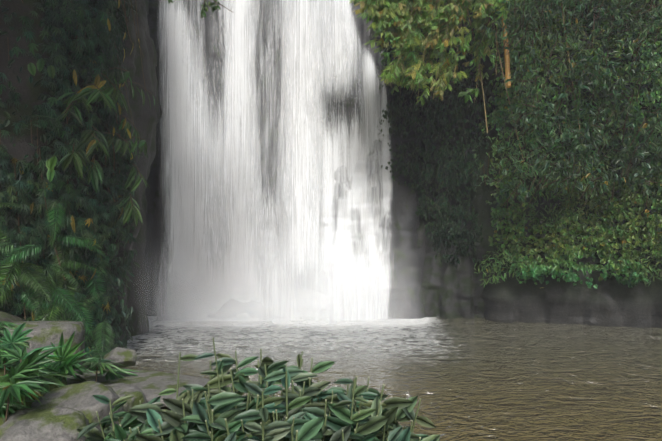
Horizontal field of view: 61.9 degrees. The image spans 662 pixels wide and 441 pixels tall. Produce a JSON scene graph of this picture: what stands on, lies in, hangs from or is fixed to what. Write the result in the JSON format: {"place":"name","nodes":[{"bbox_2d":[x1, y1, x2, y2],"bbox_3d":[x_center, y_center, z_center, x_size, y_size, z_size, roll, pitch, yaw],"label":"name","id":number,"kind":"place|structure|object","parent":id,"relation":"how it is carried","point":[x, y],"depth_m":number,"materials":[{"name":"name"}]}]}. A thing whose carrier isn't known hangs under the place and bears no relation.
{"place":"outdoors","nodes":[
{"label":"outdoors","id":0,"kind":"place"},
{"bbox_2d":[0,311,92,371],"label":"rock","id":1,"kind":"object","parent":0,"point":[10,318],"depth_m":9.75,"materials":[{"name":"grey stone"}]},
{"bbox_2d":[0,396,38,425],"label":"boulder","id":2,"kind":"object","parent":1,"relation":"on","point":[2,419],"depth_m":4.25,"materials":[{"name":"grey stone"}]},
{"bbox_2d":[0,362,66,396],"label":"boulder","id":3,"kind":"object","parent":1,"relation":"on","point":[52,387],"depth_m":5.19,"materials":[{"name":"grey stone"}]},
{"bbox_2d":[0,321,85,371],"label":"boulder","id":4,"kind":"object","parent":1,"relation":"on","point":[45,331],"depth_m":7.62,"materials":[{"name":"grey stone"}]},
{"bbox_2d":[0,406,88,440],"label":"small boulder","id":5,"kind":"object","parent":1,"relation":"on","point":[25,426],"depth_m":3.71,"materials":[{"name":"grey stone"}]},
{"bbox_2d":[0,321,139,421],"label":"bank plant","id":6,"kind":"object","parent":1,"relation":"on","point":[18,384],"depth_m":4.65,"materials":[{"name":"green plant"}]},
{"bbox_2d":[31,381,124,430],"bbox_3d":[-1.977,1.575,4.303,0.675,0.533,0.691,0,0,-44],"label":"boulder","id":7,"kind":"object","parent":1,"relation":"on","point":[68,392],"depth_m":4.26,"materials":[{"name":"grey stone"}]},
{"bbox_2d":[104,347,136,368],"bbox_3d":[-3.596,2.334,9.418,0.530,0.344,0.500,0,0,-23],"label":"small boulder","id":8,"kind":"object","parent":1,"relation":"on","point":[129,357],"depth_m":9.29,"materials":[{"name":"grey stone"}]},
{"bbox_2d":[107,383,147,411],"bbox_3d":[-2.070,1.715,4.986,0.554,0.364,0.733,0,0,32],"label":"boulder","id":9,"kind":"object","parent":1,"relation":"on","point":[125,389],"depth_m":5.02,"materials":[{"name":"grey stone"}]},
{"bbox_2d":[66,368,217,409],"bbox_3d":[-2.136,1.842,5.901,2.114,0.290,1.006,0,0,22],"label":"slab boulder","id":10,"kind":"object","parent":1,"relation":"on","point":[154,384],"depth_m":5.85,"materials":[{"name":"grey stone"}]},
{"bbox_2d":[76,338,439,440],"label":"shrub","id":11,"kind":"object","parent":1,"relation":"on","point":[224,402],"depth_m":2.95,"materials":[{"name":"green plant"}]},
{"bbox_2d":[96,348,420,440],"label":"shrub cut tips","id":12,"kind":"object","parent":11,"relation":"attached to","point":[272,411],"depth_m":2.93,"materials":[{"name":"yellow plant"}]},
{"bbox_2d":[369,7,490,318],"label":"cliff","id":13,"kind":"structure","parent":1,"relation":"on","point":[458,294],"depth_m":17.27,"materials":[{"name":"grey stone"}]},
{"bbox_2d":[0,0,161,347],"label":"cliff","id":14,"kind":"structure","parent":0,"point":[145,123],"depth_m":12.01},
{"bbox_2d":[0,0,154,369],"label":"cliff plant leaves","id":15,"kind":"object","parent":14,"relation":"attached to","point":[98,32],"depth_m":10.58,"materials":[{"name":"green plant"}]},
{"bbox_2d":[148,0,423,320],"bbox_3d":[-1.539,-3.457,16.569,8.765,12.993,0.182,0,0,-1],"label":"waterfall","id":16,"kind":"structure","parent":14,"relation":"attached to","point":[239,212],"depth_m":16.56,"materials":[{"name":"liquid"}]},
{"bbox_2d":[163,0,231,17],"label":"leaves","id":17,"kind":"object","parent":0,"point":[213,8],"depth_m":12.79,"materials":[{"name":"green plant"}]},
{"bbox_2d":[142,187,420,323],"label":"mist","id":18,"kind":"structure","parent":0,"point":[225,316],"depth_m":16.16,"materials":[{"name":"white liquid"}]},
{"bbox_2d":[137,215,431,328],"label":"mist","id":19,"kind":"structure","parent":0,"point":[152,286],"depth_m":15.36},
{"bbox_2d":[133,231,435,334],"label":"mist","id":20,"kind":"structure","parent":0,"point":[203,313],"depth_m":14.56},
{"bbox_2d":[145,0,424,319],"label":"cliff","id":21,"kind":"structure","parent":0,"point":[404,206],"depth_m":17.82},
{"bbox_2d":[0,0,661,440],"label":"sky","id":22,"kind":"structure","parent":0,"point":[59,0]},
{"bbox_2d":[93,315,661,440],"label":"pool water","id":23,"kind":"structure","parent":0,"point":[495,407],"depth_m":11.36,"materials":[{"name":"brown liquid"}]},
{"bbox_2d":[349,0,579,158],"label":"bamboo","id":24,"kind":"object","parent":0,"point":[374,14],"depth_m":14.35,"materials":[{"name":"green plant"}]},
{"bbox_2d":[469,0,661,327],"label":"cliff","id":25,"kind":"structure","parent":0,"point":[565,305],"depth_m":16.16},
{"bbox_2d":[501,15,510,87],"bbox_3d":[4.795,-5.780,15.684,0.255,4.125,0.777,0,0,-39],"label":"trunk","id":26,"kind":"object","parent":25,"relation":"attached to","point":[507,66],"depth_m":15.45,"materials":[{"name":"brown"}]},
{"bbox_2d":[376,0,661,287],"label":"ivy leaves","id":27,"kind":"object","parent":25,"relation":"on","point":[654,221],"depth_m":15.90,"materials":[{"name":"green plant"}]},
{"bbox_2d":[451,0,654,133],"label":"cliff vine stems","id":28,"kind":"object","parent":25,"relation":"on","point":[568,25],"depth_m":15.44,"materials":[{"name":"brown plant"}]},
{"bbox_2d":[469,0,661,207],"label":"foliage","id":29,"kind":"object","parent":25,"relation":"on","point":[595,81],"depth_m":14.43,"materials":[{"name":"green plant"}]}
]}

